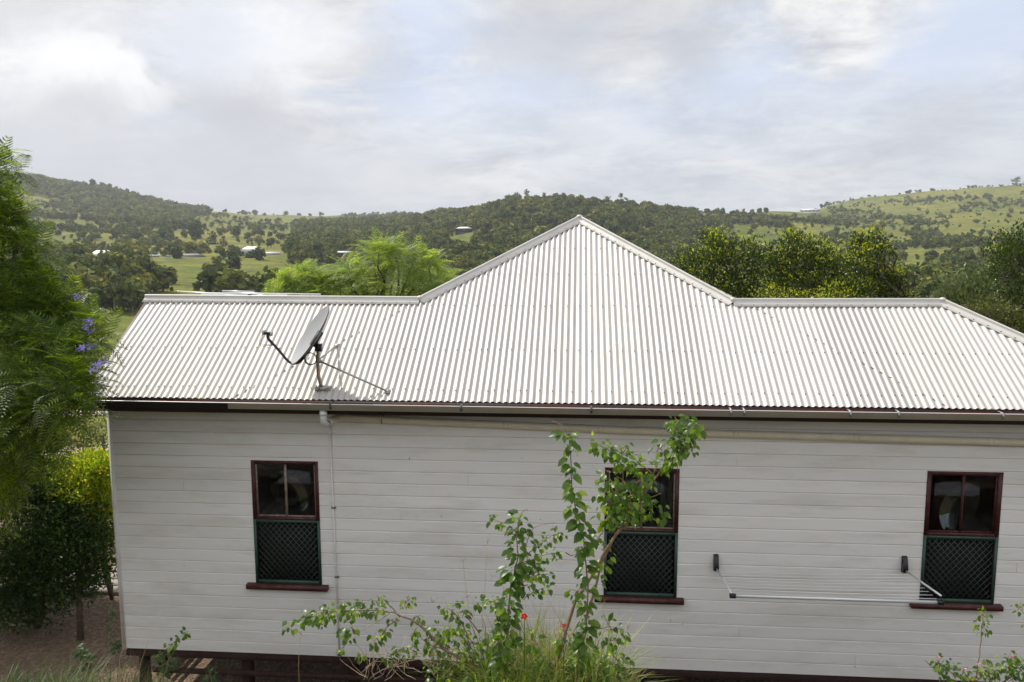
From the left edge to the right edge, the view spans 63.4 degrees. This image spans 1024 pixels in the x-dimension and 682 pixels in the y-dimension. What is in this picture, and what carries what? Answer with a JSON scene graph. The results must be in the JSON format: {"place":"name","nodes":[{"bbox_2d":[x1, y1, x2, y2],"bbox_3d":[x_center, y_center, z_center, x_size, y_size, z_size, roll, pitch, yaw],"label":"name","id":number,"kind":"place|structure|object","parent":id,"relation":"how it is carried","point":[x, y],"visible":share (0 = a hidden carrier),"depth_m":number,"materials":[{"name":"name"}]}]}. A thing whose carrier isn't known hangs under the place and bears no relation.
{"place":"outdoors","nodes":[
{"label":"outdoors","id":0,"kind":"place"},
{"bbox_2d":[0,635,231,681],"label":"bank grass","id":1,"kind":"structure","parent":0,"point":[84,679],"depth_m":7.49,"materials":[{"name":"plant"}]},
{"bbox_2d":[0,506,784,681],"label":"gravel yard","id":2,"kind":"structure","parent":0,"point":[21,646],"depth_m":12.28,"materials":[{"name":"grey gravel"}]},
{"bbox_2d":[0,452,117,639],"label":"dark shrub","id":3,"kind":"object","parent":2,"relation":"on","point":[42,556],"visible":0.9,"depth_m":12.93,"materials":[{"name":"green plant"}]},
{"bbox_2d":[1,566,118,594],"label":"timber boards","id":4,"kind":"object","parent":2,"relation":"on","point":[115,586],"visible":0.09,"depth_m":14.66,"materials":[{"name":"white wood"}]},
{"bbox_2d":[0,136,128,544],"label":"jacaranda tree","id":5,"kind":"object","parent":2,"relation":"on","point":[41,343],"visible":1,"depth_m":9.20,"materials":[{"name":"green plant"}]},
{"bbox_2d":[18,444,114,599],"bbox_3d":[-7.360,3.084,13.764,2.416,2.912,1.342,5,9,33],"label":"golden shrub","id":6,"kind":"object","parent":2,"relation":"on","point":[91,476],"visible":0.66,"depth_m":13.25,"materials":[{"name":"green plant"}]},
{"bbox_2d":[71,643,96,676],"bbox_3d":[-3.802,3.298,7.452,0.193,1.224,0.143,0,8,5],"label":"weed sprig","id":7,"kind":"object","parent":2,"relation":"on","point":[77,653],"visible":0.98,"depth_m":7.37,"materials":[{"name":"green plant"}]},
{"bbox_2d":[104,605,121,680],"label":"weed sprig","id":8,"kind":"object","parent":2,"relation":"on","point":[112,650],"visible":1,"depth_m":7.99,"materials":[{"name":"green plant"}]},
{"bbox_2d":[260,226,463,295],"bbox_3d":[-3.100,0.843,17.260,4.606,6.403,2.759,0,8,5],"label":"feathery tree","id":9,"kind":"object","parent":2,"relation":"on","point":[384,248],"visible":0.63,"depth_m":16.38,"materials":[{"name":"green plant"}]},
{"bbox_2d":[77,215,1023,681],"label":"weatherboard house","id":10,"kind":"structure","parent":2,"relation":"on","point":[261,491],"depth_m":10.27,"materials":[{"name":"white wood"}]},
{"bbox_2d":[177,290,320,294],"bbox_3d":[-4.051,-0.412,13.050,2.139,0.827,0.634,-1,8,-6],"label":"building roof","id":11,"kind":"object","parent":10,"relation":"attached to","point":[224,292],"visible":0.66,"depth_m":12.84,"materials":[{"name":"silver metal"}]},
{"bbox_2d":[246,460,328,591],"bbox_3d":[-2.835,2.264,10.936,1.060,1.709,0.985,0,8,5],"label":"window","id":12,"kind":"structure","parent":10,"relation":"in","point":[285,494],"depth_m":10.62,"materials":[{"name":"red paint"}]},
{"bbox_2d":[259,306,390,392],"bbox_3d":[-2.225,0.135,9.872,1.062,1.090,1.222,-7,10,-43],"label":"satellite dish","id":13,"kind":"object","parent":10,"relation":"on","point":[310,338],"visible":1,"depth_m":9.92,"materials":[{"name":"grey metal"}]},
{"bbox_2d":[594,467,683,604],"bbox_3d":[1.601,2.315,10.581,1.091,1.717,0.985,0,8,5],"label":"window","id":14,"kind":"structure","parent":10,"relation":"in","point":[644,571],"depth_m":10.24,"materials":[{"name":"red paint"}]},
{"bbox_2d":[713,554,943,604],"bbox_3d":[3.596,2.740,9.606,2.351,0.245,0.878,0,8,5],"label":"clothes line","id":15,"kind":"object","parent":10,"relation":"attached to","point":[904,565],"visible":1,"depth_m":9.41,"materials":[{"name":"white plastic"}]},
{"bbox_2d":[909,471,1003,611],"bbox_3d":[5.350,2.298,10.273,1.053,1.710,0.985,0,8,5],"label":"window","id":16,"kind":"structure","parent":10,"relation":"in","point":[963,509],"depth_m":9.95,"materials":[{"name":"red paint"}]},
{"bbox_2d":[0,181,1023,469],"bbox_3d":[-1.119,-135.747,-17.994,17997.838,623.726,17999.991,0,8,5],"label":"terrain","id":17,"kind":"structure","parent":0,"point":[188,269],"depth_m":674.54,"materials":[{"name":"green plant"}]},
{"bbox_2d":[42,255,66,262],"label":"hill tree","id":18,"kind":"object","parent":17,"relation":"on","point":[53,259],"visible":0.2,"depth_m":195.92,"materials":[{"name":"green plant"}]},
{"bbox_2d":[45,263,67,280],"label":"hill tree","id":19,"kind":"object","parent":17,"relation":"on","point":[61,270],"visible":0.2,"depth_m":168.22,"materials":[{"name":"green plant"}]},
{"bbox_2d":[52,244,68,254],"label":"hill tree","id":20,"kind":"object","parent":17,"relation":"on","point":[64,247],"visible":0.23,"depth_m":268.97,"materials":[{"name":"green plant"}]},
{"bbox_2d":[60,279,77,294],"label":"hill tree","id":21,"kind":"object","parent":17,"relation":"on","point":[65,280],"visible":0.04,"depth_m":162.97,"materials":[{"name":"green plant"}]},
{"bbox_2d":[66,252,85,260],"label":"hill tree","id":22,"kind":"object","parent":17,"relation":"on","point":[83,258],"visible":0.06,"depth_m":237.71,"materials":[{"name":"green plant"}]},
{"bbox_2d":[66,243,87,254],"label":"hill tree","id":23,"kind":"object","parent":17,"relation":"on","point":[74,249],"visible":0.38,"depth_m":264.90,"materials":[{"name":"green plant"}]},
{"bbox_2d":[59,254,95,265],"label":"hill tree","id":24,"kind":"object","parent":17,"relation":"on","point":[70,260],"visible":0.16,"depth_m":199.89,"materials":[{"name":"green plant"}]},
{"bbox_2d":[62,262,94,277],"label":"hill tree","id":25,"kind":"object","parent":17,"relation":"on","point":[73,263],"visible":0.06,"depth_m":183.47,"materials":[{"name":"green plant"}]},
{"bbox_2d":[69,240,93,249],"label":"hill tree","id":26,"kind":"object","parent":17,"relation":"on","point":[84,244],"visible":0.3,"depth_m":272.64,"materials":[{"name":"green plant"}]},
{"bbox_2d":[56,418,107,456],"bbox_3d":[-17.429,4.228,33.637,2.040,2.310,2.295,-4,8,-24],"label":"dry bush","id":27,"kind":"object","parent":17,"relation":"on","point":[82,440],"visible":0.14,"depth_m":33.76,"materials":[{"name":"green plant"}]},
{"bbox_2d":[67,401,108,459],"bbox_3d":[-12.501,2.942,25.036,2.871,2.659,2.485,0,8,5],"label":"olive shrub","id":28,"kind":"object","parent":17,"relation":"on","point":[104,445],"visible":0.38,"depth_m":24.92,"materials":[{"name":"green plant"}]},
{"bbox_2d":[67,264,108,291],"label":"hill tree","id":29,"kind":"object","parent":17,"relation":"on","point":[85,277],"visible":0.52,"depth_m":171.26,"materials":[{"name":"green plant"}]},
{"bbox_2d":[86,284,109,308],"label":"hill tree","id":30,"kind":"object","parent":17,"relation":"on","point":[103,296],"visible":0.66,"depth_m":156.88,"materials":[{"name":"green plant"}]},
{"bbox_2d":[87,260,109,271],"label":"hill tree","id":31,"kind":"object","parent":17,"relation":"on","point":[101,265],"visible":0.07,"depth_m":181.04,"materials":[{"name":"green plant"}]},
{"bbox_2d":[93,256,104,264],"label":"hill tree","id":32,"kind":"object","parent":17,"relation":"on","point":[96,259],"visible":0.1,"depth_m":222.65,"materials":[{"name":"green plant"}]},
{"bbox_2d":[83,265,120,277],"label":"hill tree","id":33,"kind":"object","parent":17,"relation":"on","point":[98,271],"visible":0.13,"depth_m":174.23,"materials":[{"name":"green plant"}]},
{"bbox_2d":[91,276,113,307],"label":"hill tree","id":34,"kind":"object","parent":17,"relation":"on","point":[103,282],"visible":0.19,"depth_m":165.07,"materials":[{"name":"green plant"}]},
{"bbox_2d":[97,248,109,258],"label":"hill tree","id":35,"kind":"object","parent":17,"relation":"on","point":[100,252],"visible":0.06,"depth_m":235.72,"materials":[{"name":"green plant"}]},
{"bbox_2d":[106,285,115,309],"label":"hill tree","id":36,"kind":"object","parent":17,"relation":"on","point":[110,302],"visible":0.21,"depth_m":160.59,"materials":[{"name":"green plant"}]},
{"bbox_2d":[100,272,129,312],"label":"hill tree","id":37,"kind":"object","parent":17,"relation":"on","point":[112,278],"visible":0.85,"depth_m":155.37,"materials":[{"name":"green plant"}]},
{"bbox_2d":[109,251,133,268],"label":"hill tree","id":38,"kind":"object","parent":17,"relation":"on","point":[124,258],"visible":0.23,"depth_m":224.35,"materials":[{"name":"green plant"}]},
{"bbox_2d":[102,256,141,277],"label":"hill tree","id":39,"kind":"object","parent":17,"relation":"on","point":[120,263],"visible":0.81,"depth_m":185.10,"materials":[{"name":"green plant"}]},
{"bbox_2d":[110,278,145,312],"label":"hill tree","id":40,"kind":"object","parent":17,"relation":"on","point":[134,290],"visible":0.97,"depth_m":155.45,"materials":[{"name":"green plant"}]},
{"bbox_2d":[121,248,134,255],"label":"hill tree","id":41,"kind":"object","parent":17,"relation":"on","point":[128,250],"visible":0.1,"depth_m":271.75,"materials":[{"name":"green plant"}]},
{"bbox_2d":[125,281,142,308],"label":"hill tree","id":42,"kind":"object","parent":17,"relation":"on","point":[138,303],"visible":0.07,"depth_m":162.15,"materials":[{"name":"green plant"}]},
{"bbox_2d":[114,268,157,290],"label":"hill tree","id":43,"kind":"object","parent":17,"relation":"on","point":[153,276],"visible":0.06,"depth_m":192.18,"materials":[{"name":"green plant"}]},
{"bbox_2d":[125,263,153,284],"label":"hill tree","id":44,"kind":"object","parent":17,"relation":"on","point":[148,274],"visible":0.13,"depth_m":188.64,"materials":[{"name":"green plant"}]},
{"bbox_2d":[131,275,151,303],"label":"hill tree","id":45,"kind":"object","parent":17,"relation":"on","point":[147,283],"visible":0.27,"depth_m":172.75,"materials":[{"name":"green plant"}]},
{"bbox_2d":[136,258,156,275],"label":"hill tree","id":46,"kind":"object","parent":17,"relation":"on","point":[147,267],"visible":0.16,"depth_m":201.17,"materials":[{"name":"green plant"}]},
{"bbox_2d":[131,253,161,268],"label":"hill tree","id":47,"kind":"object","parent":17,"relation":"on","point":[137,260],"visible":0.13,"depth_m":215.25,"materials":[{"name":"green plant"}]},
{"bbox_2d":[144,233,160,241],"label":"paddock tree","id":48,"kind":"object","parent":17,"relation":"on","point":[151,236],"visible":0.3,"depth_m":509.26,"materials":[{"name":"green plant"}]},
{"bbox_2d":[151,264,178,291],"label":"hill tree","id":49,"kind":"object","parent":17,"relation":"on","point":[164,275],"visible":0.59,"depth_m":205.91,"materials":[{"name":"green plant"}]},
{"bbox_2d":[156,224,173,238],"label":"paddock tree","id":50,"kind":"object","parent":17,"relation":"on","point":[162,230],"visible":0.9,"depth_m":538.65,"materials":[{"name":"green plant"}]},
{"bbox_2d":[155,652,179,678],"bbox_3d":[-3.319,3.643,8.077,0.221,1.275,0.222,-1,8,-10],"label":"weed sprig","id":51,"kind":"object","parent":17,"relation":"on","point":[171,663],"visible":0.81,"depth_m":7.97,"materials":[{"name":"green plant"}]},
{"bbox_2d":[146,626,190,681],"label":"weed sprig","id":52,"kind":"object","parent":17,"relation":"on","point":[174,647],"visible":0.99,"depth_m":7.73,"materials":[{"name":"green plant"}]},
{"bbox_2d":[170,245,183,258],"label":"paddock tree","id":53,"kind":"object","parent":17,"relation":"on","point":[177,252],"visible":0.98,"depth_m":371.63,"materials":[{"name":"green plant"}]},
{"bbox_2d":[181,241,199,253],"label":"paddock tree","id":54,"kind":"object","parent":17,"relation":"on","point":[189,246],"visible":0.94,"depth_m":406.86,"materials":[{"name":"green plant"}]},
{"bbox_2d":[181,254,204,256],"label":"house","id":55,"kind":"structure","parent":17,"relation":"on","point":[192,255],"depth_m":388.03,"materials":[{"name":"grey metal"}]},
{"bbox_2d":[185,219,203,238],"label":"paddock tree","id":56,"kind":"object","parent":17,"relation":"on","point":[194,227],"visible":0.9,"depth_m":570.81,"materials":[{"name":"green plant"}]},
{"bbox_2d":[202,667,218,681],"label":"weed sprig","id":57,"kind":"object","parent":17,"relation":"on","point":[206,677],"visible":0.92,"depth_m":7.75,"materials":[{"name":"green plant"}]},
{"bbox_2d":[205,231,218,243],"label":"paddock tree","id":58,"kind":"object","parent":17,"relation":"on","point":[212,238],"visible":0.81,"depth_m":521.24,"materials":[{"name":"green plant"}]},
{"bbox_2d":[194,262,245,291],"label":"hill tree","id":59,"kind":"object","parent":17,"relation":"on","point":[208,280],"visible":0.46,"depth_m":176.36,"materials":[{"name":"green plant"}]},
{"bbox_2d":[225,255,241,269],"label":"hill tree","id":60,"kind":"object","parent":17,"relation":"on","point":[233,261],"visible":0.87,"depth_m":304.88,"materials":[{"name":"green plant"}]},
{"bbox_2d":[230,225,241,236],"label":"paddock tree","id":61,"kind":"object","parent":17,"relation":"on","point":[234,232],"visible":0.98,"depth_m":601.39,"materials":[{"name":"green plant"}]},
{"bbox_2d":[232,246,241,255],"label":"paddock tree","id":62,"kind":"object","parent":17,"relation":"on","point":[238,251],"visible":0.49,"depth_m":391.66,"materials":[{"name":"green plant"}]},
{"bbox_2d":[214,267,262,292],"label":"hill tree","id":63,"kind":"object","parent":17,"relation":"on","point":[234,279],"visible":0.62,"depth_m":171.44,"materials":[{"name":"green plant"}]},
{"bbox_2d":[244,249,253,257],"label":"paddock tree","id":64,"kind":"object","parent":17,"relation":"on","point":[249,254],"visible":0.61,"depth_m":378.90,"materials":[{"name":"green plant"}]},
{"bbox_2d":[240,246,259,255],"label":"house","id":65,"kind":"structure","parent":17,"relation":"on","point":[247,249],"depth_m":394.70,"materials":[{"name":"grey metal"}]},
{"bbox_2d":[243,287,263,294],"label":"hill tree","id":66,"kind":"object","parent":17,"relation":"on","point":[256,290],"visible":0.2,"depth_m":166.98,"materials":[{"name":"green plant"}]},
{"bbox_2d":[249,274,263,292],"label":"hill tree","id":67,"kind":"object","parent":17,"relation":"on","point":[253,277],"visible":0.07,"depth_m":177.97,"materials":[{"name":"green plant"}]},
{"bbox_2d":[252,246,265,259],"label":"paddock tree","id":68,"kind":"object","parent":17,"relation":"on","point":[258,254],"visible":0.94,"depth_m":365.34,"materials":[{"name":"green plant"}]},
{"bbox_2d":[265,252,280,254],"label":"carport","id":69,"kind":"object","parent":17,"relation":"on","point":[272,253],"visible":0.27,"depth_m":409.12,"materials":[{"name":"grey metal"}]},
{"bbox_2d":[255,265,291,292],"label":"hill tree","id":70,"kind":"object","parent":17,"relation":"on","point":[267,276],"visible":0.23,"depth_m":172.32,"materials":[{"name":"green plant"}]},
{"bbox_2d":[337,251,350,262],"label":"hut","id":71,"kind":"object","parent":17,"relation":"on","point":[340,253],"visible":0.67,"depth_m":368.48,"materials":[{"name":"white metal"}]},
{"bbox_2d":[282,595,504,681],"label":"spreading shrub","id":72,"kind":"object","parent":17,"relation":"on","point":[428,650],"visible":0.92,"depth_m":5.30,"materials":[{"name":"green plant"}]},
{"bbox_2d":[455,227,472,234],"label":"house","id":73,"kind":"structure","parent":17,"relation":"on","point":[461,230],"depth_m":550.72,"materials":[{"name":"grey metal"}]},
{"bbox_2d":[461,259,477,272],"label":"hill tree","id":74,"kind":"object","parent":17,"relation":"on","point":[470,263],"visible":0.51,"depth_m":270.77,"materials":[{"name":"green plant"}]},
{"bbox_2d":[0,192,1023,308],"bbox_3d":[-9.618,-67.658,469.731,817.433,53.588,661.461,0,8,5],"label":"hill woods","id":75,"kind":"object","parent":17,"relation":"on","point":[675,225],"visible":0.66,"depth_m":534.33,"materials":[{"name":"green plant"}]},
{"bbox_2d":[2,171,1023,229],"bbox_3d":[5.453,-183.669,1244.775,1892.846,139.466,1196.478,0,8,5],"label":"woods","id":76,"kind":"object","parent":17,"relation":"on","point":[97,200],"visible":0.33,"depth_m":908.16,"materials":[{"name":"green plant"}]},
{"bbox_2d":[473,509,576,681],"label":"leafy column shrub","id":77,"kind":"object","parent":17,"relation":"on","point":[519,575],"visible":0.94,"depth_m":5.00,"materials":[{"name":"green plant"}]},
{"bbox_2d":[404,590,684,681],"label":"grass clump","id":78,"kind":"object","parent":17,"relation":"on","point":[529,676],"visible":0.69,"depth_m":5.19,"materials":[{"name":"plant"}]},
{"bbox_2d":[521,613,527,674],"bbox_3d":[0.078,1.796,4.906,0.037,0.402,0.042,5,9,33],"label":"red flower","id":79,"kind":"object","parent":78,"relation":"on","point":[524,616],"visible":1,"depth_m":4.90,"materials":[{"name":"green plant"}]},
{"bbox_2d":[562,624,565,681],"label":"red flower","id":80,"kind":"object","parent":78,"relation":"on","point":[563,625],"visible":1,"depth_m":4.92,"materials":[{"name":"green plant"}]},
{"bbox_2d":[548,421,600,681],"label":"twining vine","id":81,"kind":"object","parent":17,"relation":"on","point":[584,551],"visible":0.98,"depth_m":4.88,"materials":[{"name":"green plant"}]},
{"bbox_2d":[451,414,706,681],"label":"leaning shrub","id":82,"kind":"object","parent":17,"relation":"on","point":[629,517],"visible":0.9,"depth_m":5.01,"materials":[{"name":"green plant"}]},
{"bbox_2d":[666,222,781,297],"bbox_3d":[5.332,0.479,21.191,3.003,7.033,2.471,0,8,5],"label":"fig tree","id":83,"kind":"object","parent":17,"relation":"on","point":[719,258],"visible":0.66,"depth_m":20.58,"materials":[{"name":"green plant"}]},
{"bbox_2d":[747,282,842,297],"bbox_3d":[6.808,1.348,18.767,3.215,5.342,1.306,2,8,16],"label":"golden bush","id":84,"kind":"object","parent":17,"relation":"on","point":[777,295],"visible":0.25,"depth_m":18.55,"materials":[{"name":"green plant"}]},
{"bbox_2d":[742,220,852,297],"bbox_3d":[7.469,0.359,21.884,3.028,7.077,3.013,-7,10,-41],"label":"fig tree","id":85,"kind":"object","parent":17,"relation":"on","point":[818,258],"visible":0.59,"depth_m":21.03,"materials":[{"name":"green plant"}]},
{"bbox_2d":[809,221,921,297],"bbox_3d":[8.578,0.560,20.584,3.537,7.015,2.381,-3,8,-19],"label":"fig tree","id":86,"kind":"object","parent":17,"relation":"on","point":[861,247],"visible":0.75,"depth_m":19.95,"materials":[{"name":"green plant"}]},
{"bbox_2d":[887,252,899,263],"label":"hill tree","id":87,"kind":"object","parent":17,"relation":"on","point":[893,260],"visible":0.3,"depth_m":360.14,"materials":[{"name":"green plant"}]},
{"bbox_2d":[891,265,919,297],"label":"hill tree","id":88,"kind":"object","parent":17,"relation":"on","point":[913,274],"visible":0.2,"depth_m":181.59,"materials":[{"name":"green plant"}]},
{"bbox_2d":[910,262,933,274],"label":"hill tree","id":89,"kind":"object","parent":17,"relation":"on","point":[917,263],"visible":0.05,"depth_m":212.10,"materials":[{"name":"green plant"}]},
{"bbox_2d":[914,274,936,297],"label":"hill tree","id":90,"kind":"object","parent":17,"relation":"on","point":[926,278],"visible":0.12,"depth_m":170.21,"materials":[{"name":"green plant"}]},
{"bbox_2d":[914,278,940,297],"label":"hill tree","id":91,"kind":"object","parent":17,"relation":"on","point":[921,286],"visible":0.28,"depth_m":163.13,"materials":[{"name":"green plant"}]},
{"bbox_2d":[919,264,943,279],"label":"hill tree","id":92,"kind":"object","parent":17,"relation":"on","point":[930,272],"visible":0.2,"depth_m":176.04,"materials":[{"name":"green plant"}]},
{"bbox_2d":[927,259,946,268],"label":"hill tree","id":93,"kind":"object","parent":17,"relation":"on","point":[936,262],"visible":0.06,"depth_m":236.36,"materials":[{"name":"green plant"}]},
{"bbox_2d":[934,266,951,274],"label":"hill tree","id":94,"kind":"object","parent":17,"relation":"on","point":[945,271],"visible":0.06,"depth_m":176.82,"materials":[{"name":"green plant"}]},
{"bbox_2d":[931,270,965,285],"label":"hill tree","id":95,"kind":"object","parent":17,"relation":"on","point":[948,275],"visible":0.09,"depth_m":163.37,"materials":[{"name":"green plant"}]},
{"bbox_2d":[941,264,957,271],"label":"hill tree","id":96,"kind":"object","parent":17,"relation":"on","point":[952,267],"visible":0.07,"depth_m":214.31,"materials":[{"name":"green plant"}]},
{"bbox_2d":[939,251,966,264],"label":"hill tree","id":97,"kind":"object","parent":17,"relation":"on","point":[956,256],"visible":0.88,"depth_m":313.93,"materials":[{"name":"green plant"}]},
{"bbox_2d":[952,265,972,270],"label":"hill tree","id":98,"kind":"object","parent":17,"relation":"on","point":[962,268],"visible":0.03,"depth_m":205.48,"materials":[{"name":"green plant"}]},
{"bbox_2d":[964,253,979,262],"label":"hill tree","id":99,"kind":"object","parent":17,"relation":"on","point":[971,256],"visible":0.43,"depth_m":327.84,"materials":[{"name":"green plant"}]},
{"bbox_2d":[922,255,1023,310],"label":"pale tree","id":100,"kind":"object","parent":17,"relation":"on","point":[960,291],"visible":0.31,"depth_m":34.83,"materials":[{"name":"green plant"}]},
{"bbox_2d":[926,602,1023,681],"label":"lantana shrub","id":101,"kind":"object","parent":17,"relation":"on","point":[1010,662],"visible":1,"depth_m":5.90,"materials":[{"name":"green plant"}]},
{"bbox_2d":[962,290,1023,333],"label":"olive bush","id":102,"kind":"object","parent":17,"relation":"on","point":[1009,318],"visible":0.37,"depth_m":18.57,"materials":[{"name":"green plant"}]},
{"bbox_2d":[971,218,1023,331],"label":"broadleaf tree","id":103,"kind":"object","parent":17,"relation":"on","point":[1017,248],"visible":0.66,"depth_m":21.54,"materials":[{"name":"green plant"}]},
{"bbox_2d":[0,0,1023,215],"label":"sky","id":104,"kind":"structure","parent":0,"point":[330,107],"materials":[{"name":"white"}]},
{"bbox_2d":[800,209,819,213],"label":"house","id":105,"kind":"structure","parent":0,"point":[812,211],"depth_m":983.04,"materials":[{"name":"grey metal"}]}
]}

